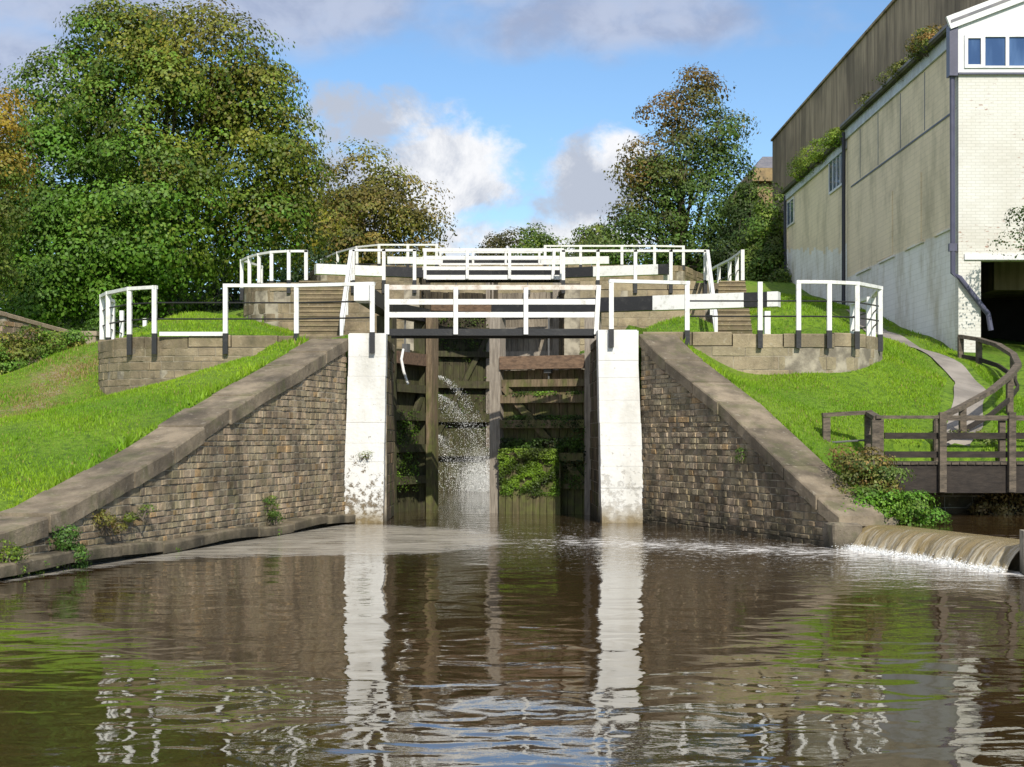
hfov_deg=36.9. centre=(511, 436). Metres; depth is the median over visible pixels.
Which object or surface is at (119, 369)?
retaining wall
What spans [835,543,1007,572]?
froth
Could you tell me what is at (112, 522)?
wall weed
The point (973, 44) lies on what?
window
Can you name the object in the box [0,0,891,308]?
sky
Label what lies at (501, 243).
tree
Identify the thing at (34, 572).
wall weed
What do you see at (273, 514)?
wall weed
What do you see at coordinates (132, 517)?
wall weed
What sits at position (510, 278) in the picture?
footbridge
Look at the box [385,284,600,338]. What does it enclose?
footbridge
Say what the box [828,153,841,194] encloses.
window
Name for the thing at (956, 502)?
abutment wall
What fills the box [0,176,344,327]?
woodland tree
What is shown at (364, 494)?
lock pier
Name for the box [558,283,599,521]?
chamber wall
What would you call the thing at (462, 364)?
lock gate
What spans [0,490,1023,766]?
water
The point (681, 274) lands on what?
retaining wall
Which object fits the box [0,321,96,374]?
bramble hedge
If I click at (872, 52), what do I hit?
mill wall
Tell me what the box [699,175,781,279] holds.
dark tree
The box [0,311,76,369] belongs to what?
boundary wall
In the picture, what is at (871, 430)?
fence
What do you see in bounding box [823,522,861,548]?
stone block
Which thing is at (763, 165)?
stone house
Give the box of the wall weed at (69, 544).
[48,523,92,568]
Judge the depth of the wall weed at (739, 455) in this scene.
29.34 m
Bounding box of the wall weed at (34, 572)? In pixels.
[9,558,68,577]
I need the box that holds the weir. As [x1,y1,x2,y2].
[853,525,1019,572]
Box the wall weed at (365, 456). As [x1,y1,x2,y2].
[355,450,373,460]
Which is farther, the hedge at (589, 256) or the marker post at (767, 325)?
the hedge at (589, 256)
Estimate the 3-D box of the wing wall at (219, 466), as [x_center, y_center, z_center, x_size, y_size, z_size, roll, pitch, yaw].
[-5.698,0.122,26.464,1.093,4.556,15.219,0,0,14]
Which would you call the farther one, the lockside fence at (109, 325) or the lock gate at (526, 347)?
the lock gate at (526, 347)
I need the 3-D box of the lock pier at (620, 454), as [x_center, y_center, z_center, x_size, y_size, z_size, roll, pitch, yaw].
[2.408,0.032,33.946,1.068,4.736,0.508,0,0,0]
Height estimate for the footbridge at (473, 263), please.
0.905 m
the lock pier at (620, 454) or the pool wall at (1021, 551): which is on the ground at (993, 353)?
the pool wall at (1021, 551)
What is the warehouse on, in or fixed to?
on the ground at (993, 353)
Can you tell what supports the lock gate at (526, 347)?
attached to the chamber wall at (569, 346)
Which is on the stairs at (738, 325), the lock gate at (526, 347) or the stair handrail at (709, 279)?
the stair handrail at (709, 279)
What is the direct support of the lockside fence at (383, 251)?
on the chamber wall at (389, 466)
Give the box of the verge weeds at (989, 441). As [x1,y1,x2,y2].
[949,428,1019,445]
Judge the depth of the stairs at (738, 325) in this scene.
45.34 m
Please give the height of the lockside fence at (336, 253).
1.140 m
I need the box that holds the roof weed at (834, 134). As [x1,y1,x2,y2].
[785,127,844,181]
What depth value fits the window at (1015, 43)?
39.95 m
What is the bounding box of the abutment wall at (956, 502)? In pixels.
[860,483,1023,512]
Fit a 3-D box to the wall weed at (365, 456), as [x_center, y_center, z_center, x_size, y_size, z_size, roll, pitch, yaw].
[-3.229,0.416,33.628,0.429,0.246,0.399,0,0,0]
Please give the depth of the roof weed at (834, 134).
57.20 m
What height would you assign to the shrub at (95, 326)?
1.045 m
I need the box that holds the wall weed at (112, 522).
[91,509,127,535]
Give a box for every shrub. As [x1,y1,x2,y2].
[81,310,117,337]
[824,444,916,500]
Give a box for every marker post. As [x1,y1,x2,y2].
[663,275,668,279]
[764,311,770,333]
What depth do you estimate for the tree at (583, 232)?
91.19 m
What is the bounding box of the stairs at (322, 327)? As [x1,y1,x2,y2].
[299,281,344,335]
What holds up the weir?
in the water at (460, 628)
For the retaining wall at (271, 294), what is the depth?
50.00 m
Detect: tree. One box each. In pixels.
[0,0,356,331]
[0,82,43,303]
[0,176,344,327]
[286,136,459,270]
[474,226,528,255]
[507,222,573,265]
[562,222,641,262]
[575,62,765,279]
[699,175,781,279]
[726,180,791,282]
[989,206,1023,262]
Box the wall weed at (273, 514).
[262,495,285,524]
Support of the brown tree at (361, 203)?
on the ground at (993, 353)
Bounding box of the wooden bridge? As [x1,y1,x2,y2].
[876,412,1023,492]
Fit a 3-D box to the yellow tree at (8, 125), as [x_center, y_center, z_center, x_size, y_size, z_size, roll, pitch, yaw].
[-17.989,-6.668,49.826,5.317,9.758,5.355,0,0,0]
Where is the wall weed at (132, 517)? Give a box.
[120,504,158,522]
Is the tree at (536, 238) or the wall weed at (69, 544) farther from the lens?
the tree at (536, 238)
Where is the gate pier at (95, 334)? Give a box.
[81,331,99,343]
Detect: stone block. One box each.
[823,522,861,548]
[884,516,898,524]
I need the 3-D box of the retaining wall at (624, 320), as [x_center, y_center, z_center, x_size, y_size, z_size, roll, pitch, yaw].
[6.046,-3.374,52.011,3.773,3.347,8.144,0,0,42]
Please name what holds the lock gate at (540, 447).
attached to the chamber wall at (569, 346)
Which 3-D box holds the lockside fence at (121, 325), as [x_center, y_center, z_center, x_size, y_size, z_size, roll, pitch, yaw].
[-10.051,-2.620,40.099,0.161,1.240,4.313,0,0,-2]
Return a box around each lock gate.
[314,264,497,489]
[354,285,437,513]
[387,256,491,265]
[486,264,668,489]
[490,291,780,514]
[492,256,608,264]
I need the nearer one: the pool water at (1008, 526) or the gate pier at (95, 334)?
the pool water at (1008, 526)
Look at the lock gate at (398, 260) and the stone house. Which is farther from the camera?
the stone house
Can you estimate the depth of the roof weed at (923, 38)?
42.50 m
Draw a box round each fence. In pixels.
[99,282,374,354]
[115,310,146,337]
[240,250,307,300]
[320,244,437,266]
[351,249,416,292]
[544,245,684,269]
[561,250,706,293]
[608,279,882,351]
[712,250,744,282]
[821,410,880,464]
[850,297,870,335]
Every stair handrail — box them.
[340,250,351,335]
[706,250,717,331]
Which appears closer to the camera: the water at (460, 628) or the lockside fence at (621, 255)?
the water at (460, 628)
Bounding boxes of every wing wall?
[0,338,355,578]
[639,334,883,545]
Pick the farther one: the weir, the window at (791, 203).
the window at (791, 203)
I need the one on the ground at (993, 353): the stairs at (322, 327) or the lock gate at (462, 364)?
the stairs at (322, 327)
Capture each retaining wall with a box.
[98,335,342,394]
[243,281,403,348]
[308,265,702,293]
[580,281,718,350]
[643,332,881,374]
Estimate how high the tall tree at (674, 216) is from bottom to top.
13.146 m
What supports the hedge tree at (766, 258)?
on the ground at (993, 353)
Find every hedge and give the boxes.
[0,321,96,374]
[416,252,713,279]
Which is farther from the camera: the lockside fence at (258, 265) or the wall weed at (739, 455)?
the lockside fence at (258, 265)
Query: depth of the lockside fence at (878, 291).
34.02 m
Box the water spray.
[438,375,489,492]
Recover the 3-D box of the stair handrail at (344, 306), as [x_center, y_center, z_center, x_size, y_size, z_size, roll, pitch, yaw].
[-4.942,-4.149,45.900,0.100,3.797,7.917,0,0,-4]
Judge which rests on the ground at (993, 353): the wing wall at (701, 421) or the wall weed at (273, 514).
the wing wall at (701, 421)
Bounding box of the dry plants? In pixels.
[965,493,1023,514]
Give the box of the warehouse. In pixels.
[781,0,1023,352]
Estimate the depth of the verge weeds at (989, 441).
31.34 m
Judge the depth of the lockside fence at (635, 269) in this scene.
49.90 m
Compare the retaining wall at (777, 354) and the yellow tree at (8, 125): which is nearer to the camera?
the retaining wall at (777, 354)
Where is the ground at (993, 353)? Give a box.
[0,279,1023,509]
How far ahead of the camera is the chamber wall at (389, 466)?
35.60 m
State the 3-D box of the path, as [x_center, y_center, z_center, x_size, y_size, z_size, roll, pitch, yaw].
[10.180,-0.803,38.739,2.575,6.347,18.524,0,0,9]
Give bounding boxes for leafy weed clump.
[839,484,951,524]
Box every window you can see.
[787,196,794,227]
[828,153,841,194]
[964,35,982,67]
[983,35,1006,67]
[1007,35,1023,67]
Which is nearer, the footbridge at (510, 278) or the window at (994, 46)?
the window at (994, 46)
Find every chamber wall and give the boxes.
[384,282,423,521]
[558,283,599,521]
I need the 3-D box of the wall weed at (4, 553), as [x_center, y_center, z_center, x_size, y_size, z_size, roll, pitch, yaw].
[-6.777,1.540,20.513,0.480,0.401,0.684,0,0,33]
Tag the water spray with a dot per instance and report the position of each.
(476, 486)
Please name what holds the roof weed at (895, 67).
on the warehouse
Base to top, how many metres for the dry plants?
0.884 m
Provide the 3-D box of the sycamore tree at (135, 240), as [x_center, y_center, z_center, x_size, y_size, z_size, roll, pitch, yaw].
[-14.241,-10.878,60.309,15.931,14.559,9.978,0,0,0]
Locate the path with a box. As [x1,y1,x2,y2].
[846,309,985,511]
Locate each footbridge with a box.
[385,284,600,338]
[423,248,563,282]
[439,252,541,265]
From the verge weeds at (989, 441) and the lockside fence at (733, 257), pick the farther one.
the lockside fence at (733, 257)
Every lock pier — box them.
[344,333,386,522]
[596,330,643,522]
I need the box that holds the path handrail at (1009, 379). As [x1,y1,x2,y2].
[933,335,1021,460]
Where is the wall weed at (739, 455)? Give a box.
[730,447,747,462]
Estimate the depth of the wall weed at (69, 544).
21.88 m
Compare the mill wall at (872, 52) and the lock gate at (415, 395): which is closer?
the lock gate at (415, 395)
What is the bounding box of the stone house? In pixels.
[728,157,771,277]
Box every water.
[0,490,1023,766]
[899,513,1023,538]
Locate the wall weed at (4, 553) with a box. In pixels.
[0,539,30,562]
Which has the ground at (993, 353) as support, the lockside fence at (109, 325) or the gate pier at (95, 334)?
the gate pier at (95, 334)
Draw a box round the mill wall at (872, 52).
[771,0,1023,298]
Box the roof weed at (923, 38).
[899,23,943,61]
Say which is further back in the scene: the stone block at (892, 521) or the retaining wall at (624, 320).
the retaining wall at (624, 320)
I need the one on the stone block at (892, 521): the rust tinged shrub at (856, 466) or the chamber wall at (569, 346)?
the rust tinged shrub at (856, 466)
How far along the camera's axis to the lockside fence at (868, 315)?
37.20 m
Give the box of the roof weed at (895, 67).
[854,57,908,109]
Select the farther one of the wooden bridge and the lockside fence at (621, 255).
the lockside fence at (621, 255)
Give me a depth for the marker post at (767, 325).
38.00 m
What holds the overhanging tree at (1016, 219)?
on the ground at (993, 353)
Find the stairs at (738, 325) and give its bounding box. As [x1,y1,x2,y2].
[718,281,752,333]
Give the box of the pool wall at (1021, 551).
[1020,530,1023,574]
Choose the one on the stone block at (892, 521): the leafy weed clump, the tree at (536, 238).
the leafy weed clump

